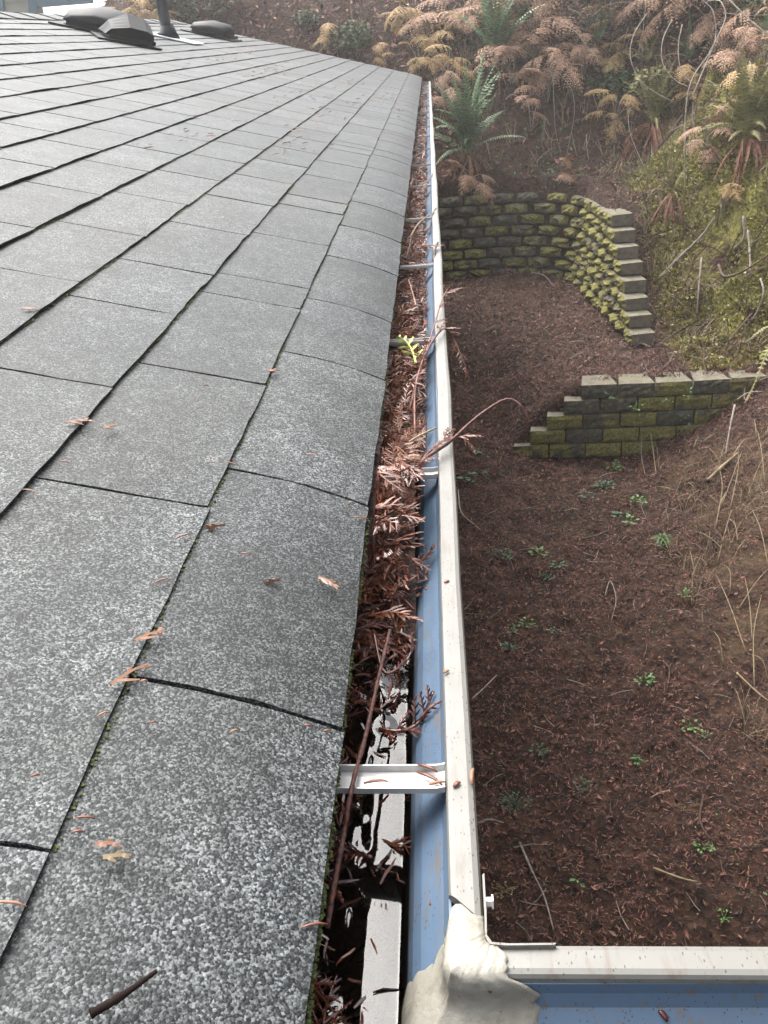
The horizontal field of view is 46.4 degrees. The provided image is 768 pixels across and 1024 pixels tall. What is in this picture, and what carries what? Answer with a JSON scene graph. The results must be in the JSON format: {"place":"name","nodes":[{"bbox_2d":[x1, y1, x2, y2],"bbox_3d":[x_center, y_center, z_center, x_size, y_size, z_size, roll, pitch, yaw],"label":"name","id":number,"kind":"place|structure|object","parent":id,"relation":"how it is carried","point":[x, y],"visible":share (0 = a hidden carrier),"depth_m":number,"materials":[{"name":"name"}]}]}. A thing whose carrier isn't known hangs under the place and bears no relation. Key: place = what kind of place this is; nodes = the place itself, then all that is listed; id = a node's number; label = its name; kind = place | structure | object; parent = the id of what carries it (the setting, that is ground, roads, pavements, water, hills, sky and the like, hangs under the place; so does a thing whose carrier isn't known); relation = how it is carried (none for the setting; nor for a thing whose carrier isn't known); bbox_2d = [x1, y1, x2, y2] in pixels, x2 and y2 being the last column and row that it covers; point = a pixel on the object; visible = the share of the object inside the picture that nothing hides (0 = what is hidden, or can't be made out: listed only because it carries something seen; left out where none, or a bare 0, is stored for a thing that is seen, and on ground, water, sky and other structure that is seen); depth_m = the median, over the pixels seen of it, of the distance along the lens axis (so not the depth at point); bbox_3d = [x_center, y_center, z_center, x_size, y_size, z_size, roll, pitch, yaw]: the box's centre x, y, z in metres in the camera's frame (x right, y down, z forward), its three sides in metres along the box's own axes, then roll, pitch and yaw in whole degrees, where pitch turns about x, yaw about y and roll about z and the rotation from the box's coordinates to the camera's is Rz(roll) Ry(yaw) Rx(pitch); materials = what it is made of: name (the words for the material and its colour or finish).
{"place":"outdoors","nodes":[
{"label":"outdoors","id":0,"kind":"place"},
{"bbox_2d":[43,0,104,14],"label":"sky","id":1,"kind":"structure","parent":0,"point":[62,10],"materials":[{"name":"white"}]},
{"bbox_2d":[305,344,420,1023],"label":"water","id":2,"kind":"structure","parent":0,"point":[359,924],"depth_m":0.57,"materials":[{"name":"black liquid"}]},
{"bbox_2d":[331,835,372,862],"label":"cedar twig","id":3,"kind":"object","parent":2,"relation":"on","point":[349,850],"visible":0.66,"depth_m":0.58,"materials":[{"name":"brown plant"}]},
{"bbox_2d":[308,491,423,1023],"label":"needle debris","id":4,"kind":"object","parent":2,"relation":"on","point":[362,999],"visible":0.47,"depth_m":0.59,"materials":[{"name":"brown plant"}]},
{"bbox_2d":[327,84,425,859],"bbox_3d":[0.166,-1.915,4.518,0.085,0.099,9.380,-2,28,4],"label":"debris","id":5,"kind":"object","parent":2,"relation":"on","point":[411,600],"visible":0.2,"depth_m":0.85,"materials":[{"name":"brown plant"}]},
{"bbox_2d":[375,84,426,467],"bbox_3d":[0.182,-2.063,4.756,0.096,0.077,8.655,-2,28,4],"label":"needle debris","id":6,"kind":"object","parent":5,"relation":"on","point":[403,411],"visible":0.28,"depth_m":1.36,"materials":[{"name":"brown plant"}]},
{"bbox_2d":[394,335,422,363],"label":"cedar sprig","id":7,"kind":"object","parent":5,"relation":"on","point":[410,347],"visible":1,"depth_m":1.32,"materials":[{"name":"plant"}]},
{"bbox_2d":[346,82,426,716],"bbox_3d":[0.176,-1.980,4.631,0.096,0.107,8.951,-2,28,4],"label":"needle debris","id":8,"kind":"object","parent":2,"relation":"on","point":[386,573],"visible":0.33,"depth_m":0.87,"materials":[{"name":"brown plant"}]},
{"bbox_2d":[363,529,410,609],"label":"cedar twig","id":9,"kind":"object","parent":8,"relation":"on","point":[383,567],"visible":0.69,"depth_m":0.82,"materials":[{"name":"brown plant"}]},
{"bbox_2d":[370,629,415,689],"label":"cedar twig","id":10,"kind":"object","parent":2,"relation":"on","point":[403,662],"visible":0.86,"depth_m":0.74,"materials":[{"name":"brown plant"}]},
{"bbox_2d":[106,0,767,946],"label":"ground","id":11,"kind":"structure","parent":0,"point":[732,928],"depth_m":5.66,"materials":[{"name":"brown soil"}]},
{"bbox_2d":[0,0,93,13],"bbox_3d":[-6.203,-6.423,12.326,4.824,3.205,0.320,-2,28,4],"label":"neighbouring house","id":12,"kind":"structure","parent":11,"relation":"on","point":[28,6],"depth_m":11.91,"materials":[{"name":"beige"}]},
{"bbox_2d":[101,0,156,15],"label":"dead bracken","id":13,"kind":"object","parent":11,"relation":"on","point":[143,4],"visible":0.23,"depth_m":10.29,"materials":[{"name":"brown plant"}]},
{"bbox_2d":[111,0,186,20],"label":"dead bracken","id":14,"kind":"object","parent":11,"relation":"on","point":[153,13],"visible":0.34,"depth_m":10.30,"materials":[{"name":"brown plant"}]},
{"bbox_2d":[145,0,232,22],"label":"shrub","id":15,"kind":"object","parent":11,"relation":"on","point":[185,9],"visible":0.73,"depth_m":10.33,"materials":[{"name":"green plant"}]},
{"bbox_2d":[0,11,421,1023],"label":"house","id":16,"kind":"structure","parent":11,"relation":"on","point":[162,279],"depth_m":0.77,"materials":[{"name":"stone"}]},
{"bbox_2d":[48,7,134,32],"bbox_3d":[-1.674,-2.938,5.338,0.480,0.130,0.580,8,28,-8],"label":"roof vent","id":17,"kind":"object","parent":16,"relation":"on","point":[94,19],"visible":0.48,"depth_m":5.14,"materials":[{"name":"black plastic"}]},
{"bbox_2d":[95,839,121,846],"bbox_3d":[-0.135,0.163,0.439,0.012,0.003,0.005,1,24,-23],"label":"cedar fragment","id":18,"kind":"object","parent":16,"relation":"on","point":[105,843],"visible":1,"depth_m":0.44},
{"bbox_2d":[103,849,130,861],"bbox_3d":[-0.129,0.167,0.434,0.013,0.003,0.007,4,25,-18],"label":"cedar fragment","id":19,"kind":"object","parent":16,"relation":"on","point":[117,853],"visible":1,"depth_m":0.43,"materials":[{"name":"plant"}]},
{"bbox_2d":[89,969,157,1018],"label":"bare twig","id":20,"kind":"object","parent":16,"relation":"on","point":[102,1007],"visible":1,"depth_m":0.37,"materials":[{"name":"brown wood"}]},
{"bbox_2d":[90,13,161,49],"bbox_3d":[-1.437,-2.702,4.995,0.340,0.140,0.350,-2,31,-26],"label":"roof vent","id":21,"kind":"object","parent":16,"relation":"on","point":[127,28],"visible":1,"depth_m":4.92,"materials":[{"name":"black plastic"}]},
{"bbox_2d":[110,663,150,685],"bbox_3d":[-0.153,0.100,0.550,0.013,0.010,0.033,4,29,15],"label":"cedar fragment","id":22,"kind":"object","parent":16,"relation":"on","point":[119,678],"visible":1,"depth_m":0.54,"materials":[{"name":"plant"}]},
{"bbox_2d":[134,627,164,641],"bbox_3d":[-0.152,0.080,0.585,0.011,0.004,0.024,16,19,32],"label":"cedar fragment","id":23,"kind":"object","parent":16,"relation":"on","point":[144,636],"visible":1,"depth_m":0.58,"materials":[{"name":"plant"}]},
{"bbox_2d":[153,0,204,44],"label":"vent pipe","id":24,"kind":"object","parent":16,"relation":"on","point":[167,30],"visible":0.87,"depth_m":5.99,"materials":[{"name":"black plastic"}]},
{"bbox_2d":[180,20,241,41],"bbox_3d":[-1.413,-3.991,7.389,0.420,0.115,0.440,11,28,-3],"label":"roof vent","id":25,"kind":"object","parent":16,"relation":"on","point":[217,29],"visible":1,"depth_m":7.26,"materials":[{"name":"black plastic"}]},
{"bbox_2d":[138,50,403,159],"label":"needle litter","id":26,"kind":"object","parent":16,"relation":"on","point":[277,100],"visible":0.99,"depth_m":4.32,"materials":[{"name":"brown plant"}]},
{"bbox_2d":[336,81,767,1023],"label":"rain gutter","id":27,"kind":"object","parent":16,"relation":"attached to","point":[460,963],"visible":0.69,"depth_m":0.51,"materials":[{"name":"blue paint"}]},
{"bbox_2d":[324,629,391,928],"bbox_3d":[-0.013,0.157,0.620,0.010,0.024,0.284,0,28,8],"label":"cedar twig","id":28,"kind":"object","parent":27,"relation":"on","point":[334,893],"visible":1,"depth_m":0.56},
{"bbox_2d":[378,684,441,741],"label":"cedar twig","id":29,"kind":"object","parent":27,"relation":"on","point":[412,728],"visible":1,"depth_m":0.66,"materials":[{"name":"brown plant"}]},
{"bbox_2d":[394,530,430,580],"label":"cedar twig","id":30,"kind":"object","parent":27,"relation":"on","point":[417,570],"visible":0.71,"depth_m":0.83,"materials":[{"name":"brown plant"}]},
{"bbox_2d":[405,288,460,435],"bbox_3d":[0.069,-0.251,1.350,0.048,0.026,0.623,2,28,11],"label":"cedar twig","id":31,"kind":"object","parent":27,"relation":"on","point":[413,410],"visible":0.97,"depth_m":1.29,"materials":[{"name":"brown plant"}]},
{"bbox_2d":[408,321,470,410],"bbox_3d":[0.070,-0.198,1.311,0.064,0.088,0.353,7,30,20],"label":"cedar twig","id":32,"kind":"object","parent":27,"relation":"on","point":[427,350],"visible":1,"depth_m":1.40,"materials":[{"name":"brown plant"}]},
{"bbox_2d":[414,427,483,466],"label":"cedar twig","id":33,"kind":"object","parent":27,"relation":"on","point":[448,438],"visible":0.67,"depth_m":1.02,"materials":[{"name":"brown plant"}]},
{"bbox_2d":[418,398,530,464],"bbox_3d":[0.073,-0.070,0.998,0.051,0.042,0.246,21,37,39],"label":"cedar twig","id":34,"kind":"object","parent":33,"relation":"on","point":[441,447],"visible":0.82,"depth_m":1.05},
{"bbox_2d":[289,7,319,25],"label":"shrub","id":35,"kind":"object","parent":11,"relation":"on","point":[304,20],"visible":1,"depth_m":10.40,"materials":[{"name":"green plant"}]},
{"bbox_2d":[313,23,336,52],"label":"dead bracken","id":36,"kind":"object","parent":11,"relation":"on","point":[326,34],"visible":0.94,"depth_m":10.22,"materials":[{"name":"brown plant"}]},
{"bbox_2d":[325,20,373,54],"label":"shrub","id":37,"kind":"object","parent":11,"relation":"on","point":[346,35],"visible":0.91,"depth_m":10.26,"materials":[{"name":"green plant"}]},
{"bbox_2d":[341,17,373,40],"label":"shrub","id":38,"kind":"object","parent":11,"relation":"on","point":[357,25],"visible":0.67,"depth_m":10.33,"materials":[{"name":"green plant"}]},
{"bbox_2d":[372,42,394,67],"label":"dead bracken","id":39,"kind":"object","parent":11,"relation":"on","point":[376,47],"visible":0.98,"depth_m":10.19,"materials":[{"name":"brown plant"}]},
{"bbox_2d":[378,0,430,36],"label":"dead bracken","id":40,"kind":"object","parent":11,"relation":"on","point":[417,12],"visible":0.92,"depth_m":10.24,"materials":[{"name":"brown plant"}]},
{"bbox_2d":[398,38,432,73],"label":"dead bracken","id":41,"kind":"object","parent":11,"relation":"on","point":[418,64],"visible":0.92,"depth_m":10.04,"materials":[{"name":"brown plant"}]},
{"bbox_2d":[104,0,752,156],"bbox_3d":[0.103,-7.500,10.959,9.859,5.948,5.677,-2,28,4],"label":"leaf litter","id":42,"kind":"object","parent":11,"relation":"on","point":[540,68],"visible":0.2,"depth_m":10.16,"materials":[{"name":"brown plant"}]},
{"bbox_2d":[399,15,463,57],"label":"dead bracken","id":43,"kind":"object","parent":11,"relation":"on","point":[436,36],"visible":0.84,"depth_m":10.12,"materials":[{"name":"brown plant"}]},
{"bbox_2d":[101,0,765,282],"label":"leaf litter","id":44,"kind":"object","parent":11,"relation":"on","point":[265,4],"visible":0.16,"depth_m":10.11,"materials":[{"name":"brown plant"}]},
{"bbox_2d":[400,0,477,46],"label":"dead bracken","id":45,"kind":"object","parent":11,"relation":"on","point":[460,26],"visible":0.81,"depth_m":10.17,"materials":[{"name":"brown plant"}]},
{"bbox_2d":[423,56,462,111],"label":"dead bracken","id":46,"kind":"object","parent":11,"relation":"on","point":[441,99],"visible":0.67,"depth_m":9.81,"materials":[{"name":"brown plant"}]},
{"bbox_2d":[424,44,475,79],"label":"dead bracken","id":47,"kind":"object","parent":11,"relation":"on","point":[448,61],"visible":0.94,"depth_m":9.94,"materials":[{"name":"brown plant"}]},
{"bbox_2d":[440,11,483,37],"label":"dead bracken","id":48,"kind":"object","parent":11,"relation":"on","point":[451,12],"visible":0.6,"depth_m":10.06,"materials":[{"name":"brown plant"}]},
{"bbox_2d":[434,50,522,192],"bbox_3d":[0.869,-4.088,9.592,1.023,1.514,1.089,-10,29,-11],"label":"sword fern","id":49,"kind":"object","parent":11,"relation":"on","point":[467,134],"visible":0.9,"depth_m":9.47,"materials":[{"name":"green plant"}]},
{"bbox_2d":[450,0,539,31],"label":"dead bracken","id":50,"kind":"object","parent":11,"relation":"on","point":[476,3],"visible":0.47,"depth_m":10.03,"materials":[{"name":"brown plant"}]},
{"bbox_2d":[458,0,546,101],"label":"sword fern","id":51,"kind":"object","parent":11,"relation":"on","point":[496,31],"visible":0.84,"depth_m":9.77,"materials":[{"name":"green plant"}]},
{"bbox_2d":[472,41,532,83],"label":"dead bracken","id":52,"kind":"object","parent":11,"relation":"on","point":[508,53],"visible":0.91,"depth_m":9.81,"materials":[{"name":"brown plant"}]},
{"bbox_2d":[499,791,532,811],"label":"weed","id":53,"kind":"object","parent":11,"relation":"on","point":[514,803],"visible":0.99,"depth_m":4.01,"materials":[{"name":"green plant"}]},
{"bbox_2d":[465,0,569,39],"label":"dead bracken","id":54,"kind":"object","parent":11,"relation":"on","point":[554,12],"visible":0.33,"depth_m":10.10,"materials":[{"name":"brown plant"}]},
{"bbox_2d":[346,0,714,172],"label":"shrub","id":55,"kind":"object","parent":11,"relation":"on","point":[509,140],"depth_m":9.87,"materials":[{"name":"plant"}]},
{"bbox_2d":[513,95,549,126],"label":"dead bracken","id":56,"kind":"object","parent":11,"relation":"on","point":[531,103],"visible":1,"depth_m":9.66,"materials":[{"name":"brown plant"}]},
{"bbox_2d":[474,0,594,64],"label":"dead bracken","id":57,"kind":"object","parent":11,"relation":"on","point":[528,36],"visible":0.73,"depth_m":9.85,"materials":[{"name":"brown plant"}]},
{"bbox_2d":[519,842,553,929],"bbox_3d":[0.612,1.480,3.562,0.025,0.030,0.440,-8,28,-7],"label":"stick","id":58,"kind":"object","parent":11,"relation":"on","point":[525,856],"visible":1,"depth_m":3.58,"materials":[{"name":"brown wood"}]},
{"bbox_2d":[495,47,583,101],"bbox_3d":[1.678,-4.668,9.714,0.945,0.660,0.607,15,33,32],"label":"dead bracken","id":59,"kind":"object","parent":11,"relation":"on","point":[542,76],"visible":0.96,"depth_m":9.66,"materials":[{"name":"brown plant"}]},
{"bbox_2d":[438,192,654,345],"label":"retaining wall","id":60,"kind":"structure","parent":11,"relation":"on","point":[616,270],"depth_m":9.33,"materials":[{"name":"stone"}]},
{"bbox_2d":[447,160,498,203],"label":"dead bracken","id":61,"kind":"object","parent":60,"relation":"on","point":[470,179],"visible":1,"depth_m":9.54,"materials":[{"name":"brown plant"}]},
{"bbox_2d":[555,154,576,183],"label":"dead bracken","id":62,"kind":"object","parent":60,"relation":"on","point":[568,171],"visible":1,"depth_m":9.30,"materials":[{"name":"brown plant"}]},
{"bbox_2d":[521,0,624,47],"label":"dead bracken","id":63,"kind":"object","parent":11,"relation":"on","point":[545,7],"visible":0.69,"depth_m":9.88,"materials":[{"name":"brown plant"}]},
{"bbox_2d":[560,19,612,76],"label":"dead bracken","id":64,"kind":"object","parent":11,"relation":"on","point":[582,55],"visible":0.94,"depth_m":9.71,"materials":[{"name":"brown plant"}]},
{"bbox_2d":[569,0,621,52],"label":"sword fern","id":65,"kind":"object","parent":11,"relation":"on","point":[599,18],"visible":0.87,"depth_m":10.00,"materials":[{"name":"green plant"}]},
{"bbox_2d":[577,0,622,30],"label":"dead bracken","id":66,"kind":"object","parent":11,"relation":"on","point":[604,8],"visible":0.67,"depth_m":10.06,"materials":[{"name":"brown plant"}]},
{"bbox_2d":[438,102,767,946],"bbox_3d":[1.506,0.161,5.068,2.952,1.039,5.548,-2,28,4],"label":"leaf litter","id":67,"kind":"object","parent":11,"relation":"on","point":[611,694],"visible":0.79,"depth_m":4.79,"materials":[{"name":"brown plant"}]},
{"bbox_2d":[443,142,766,476],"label":"leaf litter","id":68,"kind":"object","parent":11,"relation":"on","point":[567,340],"visible":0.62,"depth_m":7.83,"materials":[{"name":"brown plant"}]},
{"bbox_2d":[449,0,766,274],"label":"ground cover","id":69,"kind":"object","parent":11,"relation":"on","point":[552,171],"visible":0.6,"depth_m":9.72,"materials":[{"name":"brown plant"}]},
{"bbox_2d":[581,89,642,144],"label":"dead bracken","id":70,"kind":"object","parent":11,"relation":"on","point":[615,115],"visible":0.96,"depth_m":9.61,"materials":[{"name":"brown plant"}]},
{"bbox_2d":[584,65,640,102],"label":"shrub","id":71,"kind":"object","parent":11,"relation":"on","point":[609,77],"visible":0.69,"depth_m":9.78,"materials":[{"name":"green plant"}]},
{"bbox_2d":[596,27,659,73],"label":"dead bracken","id":72,"kind":"object","parent":11,"relation":"on","point":[616,59],"visible":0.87,"depth_m":9.80,"materials":[{"name":"brown plant"}]},
{"bbox_2d":[614,0,658,24],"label":"dead bracken","id":73,"kind":"object","parent":11,"relation":"on","point":[623,12],"visible":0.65,"depth_m":9.79,"materials":[{"name":"brown plant"}]},
{"bbox_2d":[513,368,767,457],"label":"retaining wall","id":74,"kind":"structure","parent":11,"relation":"on","point":[713,391],"depth_m":6.87,"materials":[{"name":"concrete"}]},
{"bbox_2d":[622,33,664,66],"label":"sword fern","id":75,"kind":"object","parent":11,"relation":"on","point":[647,55],"visible":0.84,"depth_m":9.66,"materials":[{"name":"green plant"}]},
{"bbox_2d":[619,56,678,165],"bbox_3d":[2.919,-4.112,9.361,0.761,1.170,0.830,12,32,28],"label":"sword fern","id":76,"kind":"object","parent":11,"relation":"on","point":[655,103],"visible":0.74,"depth_m":9.35,"materials":[{"name":"green plant"}]},
{"bbox_2d":[623,63,678,100],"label":"shrub","id":77,"kind":"object","parent":11,"relation":"on","point":[642,72],"visible":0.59,"depth_m":9.37,"materials":[{"name":"green plant"}]},
{"bbox_2d":[616,0,714,52],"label":"dead bracken","id":78,"kind":"object","parent":11,"relation":"on","point":[680,8],"visible":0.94,"depth_m":9.45,"materials":[{"name":"brown plant"}]},
{"bbox_2d":[648,158,689,229],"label":"sword fern","id":79,"kind":"object","parent":11,"relation":"on","point":[671,186],"visible":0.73,"depth_m":8.18,"materials":[{"name":"brown plant"}]},
{"bbox_2d":[578,0,767,431],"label":"twig litter","id":80,"kind":"object","parent":11,"relation":"on","point":[660,232],"visible":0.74,"depth_m":7.90,"materials":[{"name":"brown plant"}]},
{"bbox_2d":[604,1,767,371],"bbox_3d":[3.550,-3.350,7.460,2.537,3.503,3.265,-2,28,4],"label":"moss","id":81,"kind":"object","parent":11,"relation":"on","point":[753,237],"visible":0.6,"depth_m":7.82,"materials":[{"name":"green plant"}]},
{"bbox_2d":[657,216,714,279],"bbox_3d":[2.661,-2.331,7.912,0.484,0.511,0.053,-7,28,-5],"label":"stick","id":82,"kind":"object","parent":81,"relation":"on","point":[690,246],"visible":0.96,"depth_m":7.93,"materials":[{"name":"wood"}]},
{"bbox_2d":[717,254,767,277],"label":"stick","id":83,"kind":"object","parent":81,"relation":"on","point":[727,276],"visible":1,"depth_m":7.38,"materials":[{"name":"grey wood"}]},
{"bbox_2d":[671,63,703,105],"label":"dead bracken","id":84,"kind":"object","parent":11,"relation":"on","point":[688,72],"visible":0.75,"depth_m":9.09,"materials":[{"name":"beige plant"}]},
{"bbox_2d":[665,11,709,69],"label":"sword fern","id":85,"kind":"object","parent":11,"relation":"on","point":[688,49],"visible":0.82,"depth_m":9.32,"materials":[{"name":"green plant"}]},
{"bbox_2d":[649,0,752,58],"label":"dead bracken","id":86,"kind":"object","parent":11,"relation":"on","point":[707,22],"visible":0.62,"depth_m":9.12,"materials":[{"name":"brown plant"}]},
{"bbox_2d":[684,0,725,190],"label":"bramble cane","id":87,"kind":"object","parent":11,"relation":"on","point":[687,99],"visible":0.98,"depth_m":7.92,"materials":[{"name":"plant"}]},
{"bbox_2d":[644,420,767,750],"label":"grass","id":88,"kind":"structure","parent":11,"relation":"on","point":[707,558],"depth_m":5.70,"materials":[{"name":"plant"}]},
{"bbox_2d":[675,99,736,168],"bbox_3d":[2.840,-3.307,7.909,0.559,0.620,0.399,-2,28,4],"label":"dead bracken","id":89,"kind":"object","parent":11,"relation":"on","point":[705,150],"visible":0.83,"depth_m":7.88,"materials":[{"name":"brown plant"}]},
{"bbox_2d":[706,453,737,481],"bbox_3d":[2.339,-0.312,6.202,0.254,0.168,0.039,-15,30,-20],"label":"stick","id":90,"kind":"object","parent":11,"relation":"on","point":[721,467],"visible":0.98,"depth_m":6.20,"materials":[{"name":"wood"}]},
{"bbox_2d":[696,45,767,199],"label":"sword fern","id":91,"kind":"object","parent":11,"relation":"on","point":[751,104],"visible":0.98,"depth_m":7.61,"materials":[{"name":"green plant"}]},
{"bbox_2d":[718,183,747,215],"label":"dead bracken","id":92,"kind":"object","parent":11,"relation":"on","point":[730,194],"visible":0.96,"depth_m":7.63,"materials":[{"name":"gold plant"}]},
{"bbox_2d":[702,26,767,72],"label":"dead bracken","id":93,"kind":"object","parent":11,"relation":"on","point":[729,56],"visible":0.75,"depth_m":8.50,"materials":[{"name":"brown plant"}]},
{"bbox_2d":[714,0,767,24],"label":"shrub","id":94,"kind":"object","parent":11,"relation":"on","point":[759,3],"visible":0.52,"depth_m":8.86,"materials":[{"name":"green plant"}]},
{"bbox_2d":[715,0,767,50],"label":"dead bracken","id":95,"kind":"object","parent":11,"relation":"on","point":[746,13],"visible":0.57,"depth_m":8.73,"materials":[{"name":"brown plant"}]},
{"bbox_2d":[715,27,767,93],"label":"dead bracken","id":96,"kind":"object","parent":11,"relation":"on","point":[734,73],"visible":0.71,"depth_m":7.70,"materials":[{"name":"brown plant"}]},
{"bbox_2d":[731,0,767,47],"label":"sword fern","id":97,"kind":"object","parent":11,"relation":"on","point":[763,22],"visible":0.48,"depth_m":8.48,"materials":[{"name":"green plant"}]},
{"bbox_2d":[744,347,767,403],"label":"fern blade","id":98,"kind":"object","parent":11,"relation":"on","point":[762,363],"visible":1,"depth_m":6.44,"materials":[{"name":"beige plant"}]},
{"bbox_2d":[443,86,767,944],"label":"twig litter","id":99,"kind":"object","parent":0,"point":[595,600],"visible":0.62,"depth_m":5.26,"materials":[{"name":"brown wood"}]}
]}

